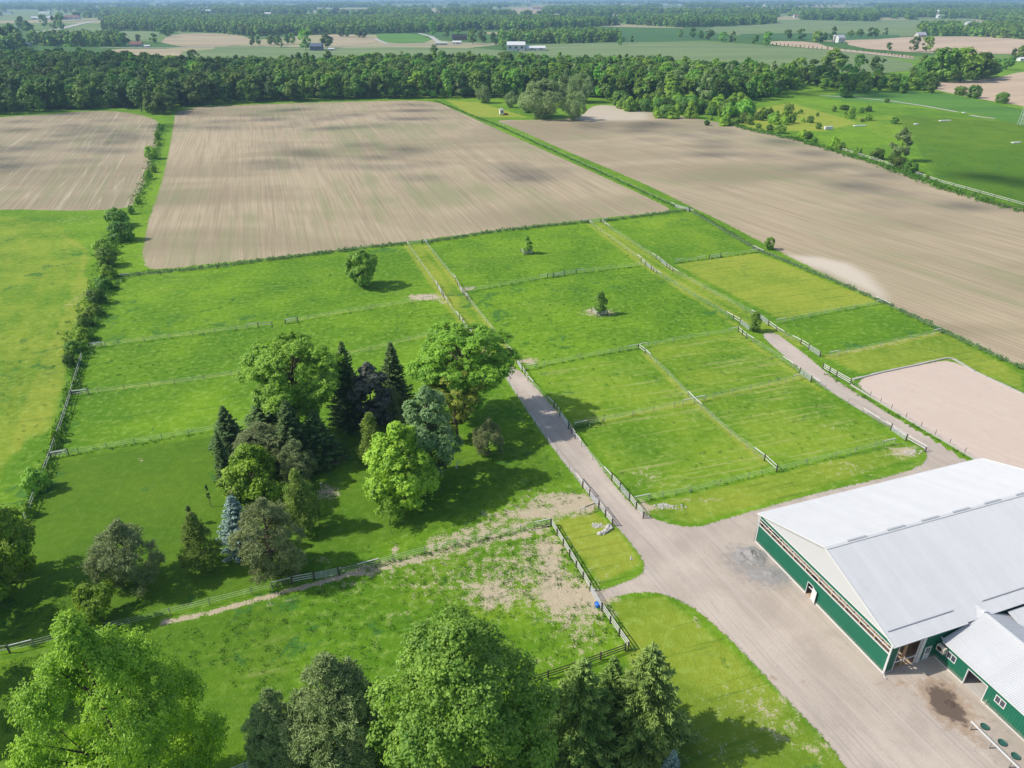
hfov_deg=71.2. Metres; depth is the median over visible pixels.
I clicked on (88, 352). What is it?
fence weeds
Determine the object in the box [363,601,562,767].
maple tree
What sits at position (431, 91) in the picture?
woodland tree
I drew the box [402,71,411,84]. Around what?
woodland tree
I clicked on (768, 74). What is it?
woodland tree
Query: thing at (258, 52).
pale green field
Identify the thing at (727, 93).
woodland tree
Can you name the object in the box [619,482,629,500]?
field gate
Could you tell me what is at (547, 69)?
woodland tree
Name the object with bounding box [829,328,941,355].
rope fence
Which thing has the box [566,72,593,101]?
willow tree
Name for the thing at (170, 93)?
woodland tree
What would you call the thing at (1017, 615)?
side shed
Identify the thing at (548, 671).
board fence
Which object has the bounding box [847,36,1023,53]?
pink stubble field
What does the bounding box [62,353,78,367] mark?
hedge bush
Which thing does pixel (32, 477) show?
hedge bush
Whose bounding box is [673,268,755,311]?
rope fence
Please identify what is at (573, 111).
willow tree
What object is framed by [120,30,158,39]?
pale green field
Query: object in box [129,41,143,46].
bungalow
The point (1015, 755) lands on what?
feed tub
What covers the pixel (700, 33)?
field tree
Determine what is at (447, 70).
woodland tree
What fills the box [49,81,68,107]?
woodland tree
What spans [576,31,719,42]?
dark green field
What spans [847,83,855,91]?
field tree
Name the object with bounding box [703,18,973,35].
pale green field
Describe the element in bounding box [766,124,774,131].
hedge bush
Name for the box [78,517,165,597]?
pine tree
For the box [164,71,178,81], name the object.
woodland tree
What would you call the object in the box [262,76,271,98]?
woodland tree
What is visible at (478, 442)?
shrub
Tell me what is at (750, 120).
scrub bush
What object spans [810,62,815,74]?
field tree
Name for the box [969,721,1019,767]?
hitching rail
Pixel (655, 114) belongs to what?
scrub bush
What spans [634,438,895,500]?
rope fence
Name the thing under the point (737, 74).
woodland tree
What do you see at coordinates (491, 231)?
rope fence
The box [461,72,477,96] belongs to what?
woodland tree
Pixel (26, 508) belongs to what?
hedge bush
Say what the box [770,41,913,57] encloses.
pink stubble field
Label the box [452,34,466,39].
dark barn
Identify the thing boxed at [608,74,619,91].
woodland tree
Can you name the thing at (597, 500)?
field gate
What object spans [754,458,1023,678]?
riding barn
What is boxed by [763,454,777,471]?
board fence
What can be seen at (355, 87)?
woodland tree
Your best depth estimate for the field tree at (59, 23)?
1662.54 m
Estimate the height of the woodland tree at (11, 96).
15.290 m
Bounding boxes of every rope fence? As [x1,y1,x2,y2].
[7,577,290,649]
[50,422,240,455]
[70,329,438,394]
[91,323,257,347]
[119,241,405,276]
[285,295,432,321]
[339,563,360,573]
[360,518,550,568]
[423,219,587,242]
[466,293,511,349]
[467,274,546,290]
[502,125,674,203]
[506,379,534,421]
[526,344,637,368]
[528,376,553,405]
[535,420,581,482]
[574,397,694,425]
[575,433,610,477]
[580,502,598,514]
[602,206,689,220]
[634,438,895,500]
[640,327,739,345]
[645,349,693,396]
[656,270,732,315]
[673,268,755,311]
[694,398,764,454]
[695,373,803,400]
[747,334,790,364]
[759,248,882,303]
[776,299,883,322]
[811,375,873,417]
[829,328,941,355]
[855,384,980,456]
[872,414,891,427]
[883,300,1020,365]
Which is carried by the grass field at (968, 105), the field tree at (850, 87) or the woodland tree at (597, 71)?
the field tree at (850, 87)
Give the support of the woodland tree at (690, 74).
on the ground
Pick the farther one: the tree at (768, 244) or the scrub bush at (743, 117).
the scrub bush at (743, 117)
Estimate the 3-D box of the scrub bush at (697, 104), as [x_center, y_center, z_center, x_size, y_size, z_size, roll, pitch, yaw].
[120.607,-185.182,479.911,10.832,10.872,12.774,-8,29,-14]
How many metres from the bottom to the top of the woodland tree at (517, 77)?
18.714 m
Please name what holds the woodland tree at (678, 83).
on the ground
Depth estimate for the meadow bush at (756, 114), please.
457.33 m
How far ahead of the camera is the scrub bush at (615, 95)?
515.13 m
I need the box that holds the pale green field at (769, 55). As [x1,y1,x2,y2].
[519,42,912,72]
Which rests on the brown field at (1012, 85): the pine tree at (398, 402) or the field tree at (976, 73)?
the field tree at (976, 73)
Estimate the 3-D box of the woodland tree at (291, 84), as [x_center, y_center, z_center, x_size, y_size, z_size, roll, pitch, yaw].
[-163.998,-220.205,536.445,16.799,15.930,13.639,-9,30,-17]
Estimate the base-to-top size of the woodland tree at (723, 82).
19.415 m
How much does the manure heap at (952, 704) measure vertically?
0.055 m
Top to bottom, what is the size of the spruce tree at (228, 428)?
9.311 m
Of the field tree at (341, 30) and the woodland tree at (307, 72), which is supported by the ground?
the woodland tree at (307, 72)
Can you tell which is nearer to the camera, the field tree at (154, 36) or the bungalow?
the bungalow
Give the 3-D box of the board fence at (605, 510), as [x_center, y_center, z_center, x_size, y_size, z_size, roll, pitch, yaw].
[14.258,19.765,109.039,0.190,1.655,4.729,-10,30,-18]
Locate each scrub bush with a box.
[610,90,625,104]
[616,97,623,108]
[620,94,629,106]
[622,96,637,111]
[622,98,636,110]
[638,98,651,111]
[650,91,662,100]
[652,97,664,108]
[653,109,660,118]
[658,104,668,118]
[659,97,675,107]
[666,105,679,118]
[673,92,680,100]
[675,96,685,108]
[675,102,680,114]
[679,95,699,106]
[679,99,688,113]
[682,99,698,118]
[685,99,699,113]
[697,99,707,112]
[705,101,717,114]
[709,107,715,114]
[710,90,718,101]
[712,94,724,103]
[717,98,736,115]
[719,116,729,126]
[721,102,735,115]
[725,93,737,102]
[733,99,756,116]
[735,92,746,101]
[740,112,747,122]
[746,115,754,124]
[758,113,764,120]
[764,108,774,119]
[769,113,779,124]
[779,114,788,124]
[783,103,794,112]
[789,114,795,123]
[806,115,814,122]
[858,107,864,112]
[864,113,872,120]
[865,106,871,111]
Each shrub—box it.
[0,584,11,600]
[70,579,116,630]
[471,417,504,455]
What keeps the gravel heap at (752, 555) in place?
on the gravel road at (844, 702)
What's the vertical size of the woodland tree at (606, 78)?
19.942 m
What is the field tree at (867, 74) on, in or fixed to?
on the ground
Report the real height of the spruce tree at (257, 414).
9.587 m
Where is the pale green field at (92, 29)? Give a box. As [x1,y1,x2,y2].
[47,27,105,45]
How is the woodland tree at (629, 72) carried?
on the ground
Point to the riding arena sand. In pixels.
(977, 414)
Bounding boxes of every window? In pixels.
[946,650,956,663]
[994,694,1006,709]
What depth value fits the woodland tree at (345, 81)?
548.10 m
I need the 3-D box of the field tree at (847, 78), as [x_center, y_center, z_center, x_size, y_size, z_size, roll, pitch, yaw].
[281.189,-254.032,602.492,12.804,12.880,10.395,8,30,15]
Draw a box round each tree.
[0,27,8,41]
[0,84,6,107]
[0,91,16,108]
[0,96,4,113]
[0,501,36,587]
[1,22,21,33]
[2,89,18,112]
[2,608,233,767]
[14,16,25,29]
[16,88,33,110]
[20,20,34,31]
[20,82,46,111]
[20,83,37,108]
[34,81,50,107]
[38,14,47,25]
[38,82,56,109]
[44,76,65,108]
[49,16,56,28]
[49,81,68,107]
[54,14,64,29]
[64,84,78,107]
[65,84,91,108]
[74,78,90,106]
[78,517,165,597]
[82,85,97,106]
[86,76,105,106]
[96,77,114,89]
[97,81,109,97]
[101,83,118,107]
[102,91,118,104]
[110,81,134,107]
[116,32,129,44]
[120,75,132,83]
[125,78,148,97]
[126,86,143,111]
[146,71,164,85]
[149,33,156,41]
[149,86,173,111]
[158,25,174,36]
[160,80,179,106]
[163,86,178,103]
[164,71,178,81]
[170,79,190,104]
[177,73,193,90]
[177,510,224,572]
[179,75,188,100]
[181,75,207,105]
[188,49,199,57]
[191,82,202,102]
[201,78,221,103]
[204,484,210,505]
[208,406,243,458]
[211,71,224,99]
[213,431,230,485]
[214,442,284,510]
[215,78,228,97]
[216,495,261,562]
[219,82,233,101]
[221,72,235,98]
[225,72,243,99]
[226,497,308,585]
[229,421,285,475]
[232,329,344,426]
[235,74,253,96]
[235,79,250,100]
[240,687,316,767]
[243,392,278,444]
[244,74,262,100]
[245,83,260,101]
[248,35,254,45]
[254,78,264,98]
[256,69,269,97]
[261,81,279,100]
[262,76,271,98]
[266,34,274,44]
[267,400,321,482]
[270,72,279,97]
[272,72,295,99]
[273,34,281,43]
[275,651,387,767]
[277,438,317,482]
[281,468,322,530]
[282,79,303,99]
[283,34,290,42]
[285,69,295,89]
[287,32,295,42]
[293,69,304,78]
[296,79,309,97]
[297,29,310,48]
[298,75,313,99]
[303,69,312,77]
[303,410,351,473]
[309,77,319,96]
[312,71,327,90]
[313,76,321,95]
[317,76,328,97]
[319,33,332,47]
[319,71,339,97]
[320,74,336,97]
[325,341,370,439]
[335,73,347,97]
[337,27,345,36]
[341,76,351,96]
[343,249,377,286]
[344,27,352,36]
[345,72,353,90]
[346,361,395,430]
[347,73,364,98]
[353,28,360,36]
[354,412,379,464]
[357,80,367,97]
[359,29,367,36]
[360,69,375,96]
[361,420,443,510]
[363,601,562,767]
[365,74,386,97]
[372,342,417,426]
[373,497,403,524]
[374,67,387,96]
[377,72,395,96]
[386,386,405,423]
[392,71,406,94]
[398,76,414,96]
[399,384,463,478]
[400,320,522,419]
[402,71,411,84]
[407,70,425,97]
[407,79,417,95]
[409,67,421,93]
[419,68,433,95]
[422,74,433,96]
[425,73,437,96]
[428,21,436,35]
[428,365,484,435]
[429,44,437,51]
[434,66,442,92]
[435,75,453,88]
[439,72,452,97]
[441,68,455,91]
[442,25,449,37]
[447,64,457,93]
[453,73,468,96]
[455,71,467,96]
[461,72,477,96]
[467,28,476,43]
[467,77,480,97]
[469,69,489,93]
[475,85,490,102]
[478,30,486,42]
[479,75,489,84]
[480,69,490,80]
[488,69,498,94]
[489,32,498,43]
[491,71,502,92]
[491,73,506,95]
[495,66,508,86]
[497,30,506,44]
[502,69,517,92]
[504,90,518,107]
[508,72,524,95]
[512,68,525,93]
[517,91,543,112]
[518,73,528,90]
[519,78,568,118]
[522,235,532,253]
[530,67,541,92]
[534,71,546,91]
[538,65,549,77]
[538,76,546,89]
[540,657,630,767]
[548,69,557,90]
[548,72,560,91]
[558,66,565,75]
[559,77,571,91]
[561,91,586,119]
[562,69,570,84]
[565,69,579,90]
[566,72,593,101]
[575,64,582,83]
[577,68,593,87]
[592,67,601,95]
[593,78,611,88]
[593,291,607,313]
[593,655,627,746]
[595,71,611,95]
[598,72,614,99]
[600,641,703,767]
[606,67,619,84]
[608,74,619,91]
[615,77,629,93]
[616,65,625,90]
[617,73,629,90]
[621,68,634,93]
[625,77,636,95]
[632,68,646,97]
[634,77,643,99]
[638,75,661,93]
[641,79,652,97]
[651,76,665,92]
[654,70,667,78]
[661,749,679,767]
[666,75,681,87]
[673,69,683,87]
[680,79,696,96]
[681,76,696,88]
[683,72,697,78]
[688,69,702,76]
[689,27,696,37]
[692,78,709,96]
[696,70,713,100]
[697,30,704,37]
[705,29,714,38]
[713,72,729,88]
[713,77,728,99]
[718,80,730,96]
[719,32,729,40]
[726,76,740,98]
[729,31,735,41]
[729,77,745,96]
[730,71,742,88]
[741,71,748,86]
[743,80,754,96]
[748,311,762,330]
[751,34,759,42]
[752,75,765,99]
[756,65,774,97]
[763,31,772,44]
[764,236,774,248]
[783,29,792,38]
[789,77,796,89]
[790,60,801,76]
[793,77,801,87]
[796,28,806,38]
[796,57,807,70]
[800,67,809,82]
[804,71,814,84]
[807,59,819,70]
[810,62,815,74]
[810,65,831,83]
[812,31,822,41]
[819,33,827,41]
[819,78,832,89]
[820,47,848,71]
[828,69,840,87]
[829,26,836,38]
[835,73,846,88]
[839,82,845,92]
[840,63,858,83]
[840,74,850,88]
[845,82,852,90]
[847,30,854,35]
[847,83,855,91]
[854,54,868,72]
[854,71,868,83]
[854,83,862,92]
[855,28,864,35]
[858,73,867,87]
[861,79,872,91]
[864,71,873,84]
[867,27,874,35]
[868,56,886,70]
[869,69,882,86]
[872,28,879,35]
[872,71,883,85]
[877,76,887,91]
[885,73,896,89]
[886,42,892,49]
[888,127,913,156]
[892,75,901,90]
[898,83,909,92]
[899,76,910,90]
[907,77,920,89]
[909,36,921,49]
[909,62,920,72]
[909,72,921,81]
[914,77,925,89]
[916,56,937,71]
[919,71,932,84]
[919,76,926,84]
[920,54,927,61]
[922,36,934,50]
[922,60,934,71]
[922,78,935,92]
[927,70,938,78]
[931,47,960,81]
[936,57,951,79]
[951,47,984,81]
[966,52,997,79]
[968,59,983,79]
[982,58,1001,78]
[990,58,1003,76]
[1002,56,1015,68]
[1011,48,1018,57]
[1016,45,1023,57]
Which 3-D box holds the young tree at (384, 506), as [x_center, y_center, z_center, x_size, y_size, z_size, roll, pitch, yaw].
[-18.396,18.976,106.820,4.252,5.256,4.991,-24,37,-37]
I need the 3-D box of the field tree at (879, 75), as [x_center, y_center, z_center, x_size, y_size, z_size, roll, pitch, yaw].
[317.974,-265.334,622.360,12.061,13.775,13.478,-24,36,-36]
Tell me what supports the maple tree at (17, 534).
on the ground
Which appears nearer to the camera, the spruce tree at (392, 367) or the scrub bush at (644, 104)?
the spruce tree at (392, 367)
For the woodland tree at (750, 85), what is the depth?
535.41 m
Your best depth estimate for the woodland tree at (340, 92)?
554.23 m
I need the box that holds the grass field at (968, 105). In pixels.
[828,90,1023,124]
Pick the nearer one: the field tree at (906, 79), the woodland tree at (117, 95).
the woodland tree at (117, 95)
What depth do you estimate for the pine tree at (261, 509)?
94.14 m
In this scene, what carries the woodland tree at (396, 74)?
on the ground
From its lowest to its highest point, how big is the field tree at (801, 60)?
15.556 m
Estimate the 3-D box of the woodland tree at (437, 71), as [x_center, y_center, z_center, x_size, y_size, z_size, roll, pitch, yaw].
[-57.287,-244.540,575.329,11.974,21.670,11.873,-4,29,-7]
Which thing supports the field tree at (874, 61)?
on the ground
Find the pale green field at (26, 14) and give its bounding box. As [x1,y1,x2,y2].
[0,9,83,19]
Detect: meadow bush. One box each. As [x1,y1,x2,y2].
[754,112,758,119]
[815,122,821,128]
[839,91,853,97]
[839,105,849,109]
[890,117,898,123]
[931,78,940,88]
[953,86,967,94]
[966,84,982,97]
[995,92,1010,102]
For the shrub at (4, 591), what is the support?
on the ground
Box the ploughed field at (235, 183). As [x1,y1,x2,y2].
[130,100,675,270]
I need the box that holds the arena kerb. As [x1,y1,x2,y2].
[852,357,1023,394]
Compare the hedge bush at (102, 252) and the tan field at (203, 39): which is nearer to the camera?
the hedge bush at (102, 252)
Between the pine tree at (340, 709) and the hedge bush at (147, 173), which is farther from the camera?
the hedge bush at (147, 173)
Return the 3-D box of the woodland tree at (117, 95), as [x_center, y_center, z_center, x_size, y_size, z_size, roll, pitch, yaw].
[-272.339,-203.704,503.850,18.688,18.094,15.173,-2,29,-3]
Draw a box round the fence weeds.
[16,100,1023,654]
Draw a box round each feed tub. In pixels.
[980,723,988,729]
[998,739,1006,745]
[1011,752,1019,759]
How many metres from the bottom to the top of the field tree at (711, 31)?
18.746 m
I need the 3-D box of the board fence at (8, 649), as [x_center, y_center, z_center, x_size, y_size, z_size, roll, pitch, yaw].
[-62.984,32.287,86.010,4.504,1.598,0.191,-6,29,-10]
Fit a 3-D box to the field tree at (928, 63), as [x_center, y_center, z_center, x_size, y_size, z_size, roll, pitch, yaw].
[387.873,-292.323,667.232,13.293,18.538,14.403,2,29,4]
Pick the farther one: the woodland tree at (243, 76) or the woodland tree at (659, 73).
the woodland tree at (659, 73)
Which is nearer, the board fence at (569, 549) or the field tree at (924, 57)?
the board fence at (569, 549)
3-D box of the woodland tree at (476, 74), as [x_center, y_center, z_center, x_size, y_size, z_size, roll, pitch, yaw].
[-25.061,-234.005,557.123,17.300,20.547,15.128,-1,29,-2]
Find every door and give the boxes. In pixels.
[810,587,816,603]
[915,638,927,662]
[921,646,931,659]
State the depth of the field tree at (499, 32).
1106.30 m
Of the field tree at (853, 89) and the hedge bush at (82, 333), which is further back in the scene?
the field tree at (853, 89)
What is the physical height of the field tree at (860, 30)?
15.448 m
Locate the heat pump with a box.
[936,643,946,654]
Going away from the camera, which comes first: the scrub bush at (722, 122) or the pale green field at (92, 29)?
the scrub bush at (722, 122)
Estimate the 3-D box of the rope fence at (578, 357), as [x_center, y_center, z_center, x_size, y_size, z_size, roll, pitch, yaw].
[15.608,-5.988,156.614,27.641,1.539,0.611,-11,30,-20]
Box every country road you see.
[37,21,94,32]
[125,44,497,47]
[818,48,912,58]
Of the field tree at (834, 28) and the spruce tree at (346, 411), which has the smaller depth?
the spruce tree at (346, 411)
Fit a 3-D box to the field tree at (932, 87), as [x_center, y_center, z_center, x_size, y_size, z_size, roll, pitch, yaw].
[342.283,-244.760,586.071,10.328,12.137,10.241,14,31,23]
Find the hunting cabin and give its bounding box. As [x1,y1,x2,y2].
[499,108,507,114]
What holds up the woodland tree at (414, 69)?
on the ground
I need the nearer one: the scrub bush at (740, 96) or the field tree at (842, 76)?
the scrub bush at (740, 96)
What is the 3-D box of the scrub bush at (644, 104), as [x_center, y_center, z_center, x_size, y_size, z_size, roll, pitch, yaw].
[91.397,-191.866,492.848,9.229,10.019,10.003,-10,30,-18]
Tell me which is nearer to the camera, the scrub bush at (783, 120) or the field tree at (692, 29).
the scrub bush at (783, 120)
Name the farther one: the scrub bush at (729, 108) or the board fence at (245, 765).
the scrub bush at (729, 108)
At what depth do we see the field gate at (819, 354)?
158.86 m
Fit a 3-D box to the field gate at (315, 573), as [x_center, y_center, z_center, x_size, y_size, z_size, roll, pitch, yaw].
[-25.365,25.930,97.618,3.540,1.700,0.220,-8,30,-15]
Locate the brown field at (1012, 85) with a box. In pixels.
[925,72,1023,105]
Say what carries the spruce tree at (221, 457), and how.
on the ground
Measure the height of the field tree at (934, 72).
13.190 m
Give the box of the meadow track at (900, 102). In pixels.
[820,95,957,111]
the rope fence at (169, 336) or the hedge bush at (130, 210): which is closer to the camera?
the rope fence at (169, 336)
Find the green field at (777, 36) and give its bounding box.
[740,33,899,39]
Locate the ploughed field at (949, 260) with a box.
[495,104,1023,374]
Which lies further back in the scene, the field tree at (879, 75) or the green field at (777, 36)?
the green field at (777, 36)
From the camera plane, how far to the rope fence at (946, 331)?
168.44 m
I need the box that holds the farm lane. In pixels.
[417,33,451,44]
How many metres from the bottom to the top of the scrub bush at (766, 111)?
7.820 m
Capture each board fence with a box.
[0,644,10,653]
[22,452,49,519]
[47,352,81,456]
[49,448,68,455]
[70,388,88,396]
[232,755,271,767]
[257,322,272,327]
[290,573,314,583]
[503,643,626,690]
[550,518,590,585]
[582,481,590,496]
[599,502,612,525]
[603,604,629,649]
[611,474,620,486]
[630,494,643,518]
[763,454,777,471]
[822,363,851,384]
[842,148,1023,204]
[907,435,926,451]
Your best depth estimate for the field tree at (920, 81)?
602.85 m
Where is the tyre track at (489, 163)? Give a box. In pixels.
[417,122,549,199]
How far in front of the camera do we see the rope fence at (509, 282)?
196.82 m
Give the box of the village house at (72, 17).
[64,15,80,19]
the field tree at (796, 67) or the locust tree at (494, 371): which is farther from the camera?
the field tree at (796, 67)
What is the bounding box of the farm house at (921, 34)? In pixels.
[914,32,926,36]
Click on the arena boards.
(938, 437)
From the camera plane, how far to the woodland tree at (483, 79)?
562.26 m
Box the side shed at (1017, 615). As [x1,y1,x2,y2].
[1008,606,1023,625]
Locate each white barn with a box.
[507,41,524,50]
[835,35,845,42]
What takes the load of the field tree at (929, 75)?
on the ground
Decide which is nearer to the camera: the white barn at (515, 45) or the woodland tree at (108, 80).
the woodland tree at (108, 80)
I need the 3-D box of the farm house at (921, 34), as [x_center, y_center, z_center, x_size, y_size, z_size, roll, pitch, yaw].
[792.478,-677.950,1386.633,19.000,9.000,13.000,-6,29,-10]
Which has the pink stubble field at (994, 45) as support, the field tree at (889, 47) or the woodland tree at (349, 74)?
the field tree at (889, 47)
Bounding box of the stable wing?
[933,605,1023,740]
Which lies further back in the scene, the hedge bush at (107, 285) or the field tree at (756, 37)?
the field tree at (756, 37)
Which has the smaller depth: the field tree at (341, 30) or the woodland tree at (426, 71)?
the woodland tree at (426, 71)
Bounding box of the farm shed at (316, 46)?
[309,43,323,50]
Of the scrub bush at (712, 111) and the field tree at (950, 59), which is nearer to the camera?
the scrub bush at (712, 111)
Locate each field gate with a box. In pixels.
[312,566,339,580]
[559,409,568,427]
[589,489,599,507]
[589,582,602,611]
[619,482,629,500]
[799,367,811,381]
[808,343,820,356]
[890,423,907,440]
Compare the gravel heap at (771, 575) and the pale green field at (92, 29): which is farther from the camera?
the pale green field at (92, 29)
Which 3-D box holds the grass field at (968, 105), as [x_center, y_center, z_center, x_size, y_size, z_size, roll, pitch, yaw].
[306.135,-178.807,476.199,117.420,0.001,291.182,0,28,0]
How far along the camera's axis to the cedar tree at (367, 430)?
118.24 m
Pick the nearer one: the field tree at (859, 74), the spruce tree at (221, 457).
the spruce tree at (221, 457)
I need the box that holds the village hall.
[31,16,50,19]
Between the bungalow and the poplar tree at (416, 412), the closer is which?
the poplar tree at (416, 412)
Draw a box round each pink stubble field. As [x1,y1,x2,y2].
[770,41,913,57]
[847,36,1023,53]
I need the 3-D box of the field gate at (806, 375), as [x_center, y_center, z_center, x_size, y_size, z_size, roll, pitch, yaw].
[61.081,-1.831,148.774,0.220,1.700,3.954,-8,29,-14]
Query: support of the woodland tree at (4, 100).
on the ground
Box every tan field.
[113,49,182,55]
[161,33,249,45]
[320,34,375,44]
[511,7,541,13]
[765,5,844,6]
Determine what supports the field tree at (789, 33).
on the green field at (777, 36)
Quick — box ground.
[0,0,1023,767]
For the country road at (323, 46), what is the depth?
1122.72 m
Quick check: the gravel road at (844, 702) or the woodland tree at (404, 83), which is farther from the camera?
the woodland tree at (404, 83)
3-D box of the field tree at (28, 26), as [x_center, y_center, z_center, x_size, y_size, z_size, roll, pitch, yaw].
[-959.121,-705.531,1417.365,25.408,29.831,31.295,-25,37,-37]
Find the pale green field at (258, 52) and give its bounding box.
[182,47,505,58]
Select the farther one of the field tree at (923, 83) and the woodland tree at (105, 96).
the field tree at (923, 83)
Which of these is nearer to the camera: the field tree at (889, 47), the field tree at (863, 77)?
the field tree at (863, 77)
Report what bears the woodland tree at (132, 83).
on the ground
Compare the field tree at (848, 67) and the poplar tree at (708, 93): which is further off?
the field tree at (848, 67)
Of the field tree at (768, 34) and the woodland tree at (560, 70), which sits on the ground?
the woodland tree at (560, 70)
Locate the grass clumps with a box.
[0,226,868,760]
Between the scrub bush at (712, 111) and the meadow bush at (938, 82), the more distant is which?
the meadow bush at (938, 82)
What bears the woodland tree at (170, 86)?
on the ground
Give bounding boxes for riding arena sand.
[850,357,1023,468]
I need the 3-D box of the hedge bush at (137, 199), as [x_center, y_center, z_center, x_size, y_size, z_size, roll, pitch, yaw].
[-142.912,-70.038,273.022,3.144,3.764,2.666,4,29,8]
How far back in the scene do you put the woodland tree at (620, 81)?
536.00 m
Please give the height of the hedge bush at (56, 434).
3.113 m
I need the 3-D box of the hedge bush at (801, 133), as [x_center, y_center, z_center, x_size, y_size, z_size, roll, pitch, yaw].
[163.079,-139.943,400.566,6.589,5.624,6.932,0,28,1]
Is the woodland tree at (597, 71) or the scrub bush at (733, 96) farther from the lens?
the woodland tree at (597, 71)
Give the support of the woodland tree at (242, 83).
on the ground
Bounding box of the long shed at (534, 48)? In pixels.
[525,46,545,50]
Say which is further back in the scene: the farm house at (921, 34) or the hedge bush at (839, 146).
the farm house at (921, 34)
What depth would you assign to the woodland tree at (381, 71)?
553.24 m
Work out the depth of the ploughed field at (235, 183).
302.04 m
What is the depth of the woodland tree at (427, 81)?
558.35 m
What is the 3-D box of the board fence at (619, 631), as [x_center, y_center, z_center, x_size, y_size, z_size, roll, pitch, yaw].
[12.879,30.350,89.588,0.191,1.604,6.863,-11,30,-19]
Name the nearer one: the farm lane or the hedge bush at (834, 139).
the hedge bush at (834, 139)
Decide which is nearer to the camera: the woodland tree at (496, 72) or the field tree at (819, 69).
the woodland tree at (496, 72)
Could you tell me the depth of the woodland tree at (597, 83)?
560.49 m
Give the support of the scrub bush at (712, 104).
on the ground
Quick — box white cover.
[824,126,832,129]
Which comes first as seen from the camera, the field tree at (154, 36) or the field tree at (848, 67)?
the field tree at (848, 67)
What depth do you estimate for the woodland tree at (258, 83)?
546.43 m
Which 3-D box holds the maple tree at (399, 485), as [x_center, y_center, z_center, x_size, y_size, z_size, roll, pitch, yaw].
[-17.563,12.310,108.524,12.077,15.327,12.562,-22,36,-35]
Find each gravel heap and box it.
[732,546,768,565]
[747,567,792,582]
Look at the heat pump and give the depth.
84.04 m
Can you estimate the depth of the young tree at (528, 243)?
219.39 m
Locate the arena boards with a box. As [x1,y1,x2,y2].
[851,384,975,458]
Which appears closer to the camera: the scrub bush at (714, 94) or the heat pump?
the heat pump
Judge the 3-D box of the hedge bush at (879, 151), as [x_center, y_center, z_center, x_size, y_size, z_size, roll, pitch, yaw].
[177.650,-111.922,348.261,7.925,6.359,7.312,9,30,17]
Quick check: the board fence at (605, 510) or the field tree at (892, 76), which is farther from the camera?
the field tree at (892, 76)
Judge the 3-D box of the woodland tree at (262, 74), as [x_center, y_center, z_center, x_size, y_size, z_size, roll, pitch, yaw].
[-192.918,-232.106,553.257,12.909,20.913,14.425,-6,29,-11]
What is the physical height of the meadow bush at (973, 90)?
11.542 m
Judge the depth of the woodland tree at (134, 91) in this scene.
481.14 m
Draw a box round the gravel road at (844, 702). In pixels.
[503,331,1023,767]
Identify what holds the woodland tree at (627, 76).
on the ground
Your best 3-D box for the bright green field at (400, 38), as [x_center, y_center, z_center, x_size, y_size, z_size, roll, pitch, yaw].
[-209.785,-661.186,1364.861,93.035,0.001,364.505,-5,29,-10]
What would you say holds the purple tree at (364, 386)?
on the ground
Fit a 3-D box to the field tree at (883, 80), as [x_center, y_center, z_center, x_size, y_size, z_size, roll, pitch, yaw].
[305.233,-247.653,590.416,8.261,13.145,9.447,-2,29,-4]
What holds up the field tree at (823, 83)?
on the ground
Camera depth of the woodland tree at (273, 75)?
549.01 m
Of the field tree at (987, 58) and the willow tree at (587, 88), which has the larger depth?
the field tree at (987, 58)
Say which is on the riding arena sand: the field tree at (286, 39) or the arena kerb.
the arena kerb
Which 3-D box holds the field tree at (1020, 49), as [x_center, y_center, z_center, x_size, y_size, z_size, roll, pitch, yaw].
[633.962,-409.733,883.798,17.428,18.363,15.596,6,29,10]
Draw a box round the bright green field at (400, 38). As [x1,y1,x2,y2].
[377,33,429,42]
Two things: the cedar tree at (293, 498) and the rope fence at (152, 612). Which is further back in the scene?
the cedar tree at (293, 498)
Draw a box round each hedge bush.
[19,466,50,494]
[20,501,36,517]
[48,429,61,442]
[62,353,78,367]
[63,339,85,353]
[73,327,93,343]
[76,313,93,327]
[84,303,102,317]
[85,288,106,303]
[91,238,111,252]
[93,246,117,266]
[93,277,112,290]
[96,263,117,279]
[102,207,129,224]
[105,220,135,242]
[127,206,134,213]
[134,196,141,203]
[144,146,157,158]
[144,170,152,178]
[149,165,156,171]
[154,131,159,139]
[157,123,163,130]
[731,117,740,125]
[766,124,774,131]
[773,124,786,133]
[797,129,806,138]
[805,131,813,138]
[827,136,840,145]
[833,142,846,149]
[853,146,862,154]
[869,148,885,159]
[886,153,903,163]
[891,156,906,168]
[901,161,918,172]
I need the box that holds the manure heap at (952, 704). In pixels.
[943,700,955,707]
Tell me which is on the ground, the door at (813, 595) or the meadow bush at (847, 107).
the meadow bush at (847, 107)
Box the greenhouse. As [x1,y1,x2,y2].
[435,42,447,44]
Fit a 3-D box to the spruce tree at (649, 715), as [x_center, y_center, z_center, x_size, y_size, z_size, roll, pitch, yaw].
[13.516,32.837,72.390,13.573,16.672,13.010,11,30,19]

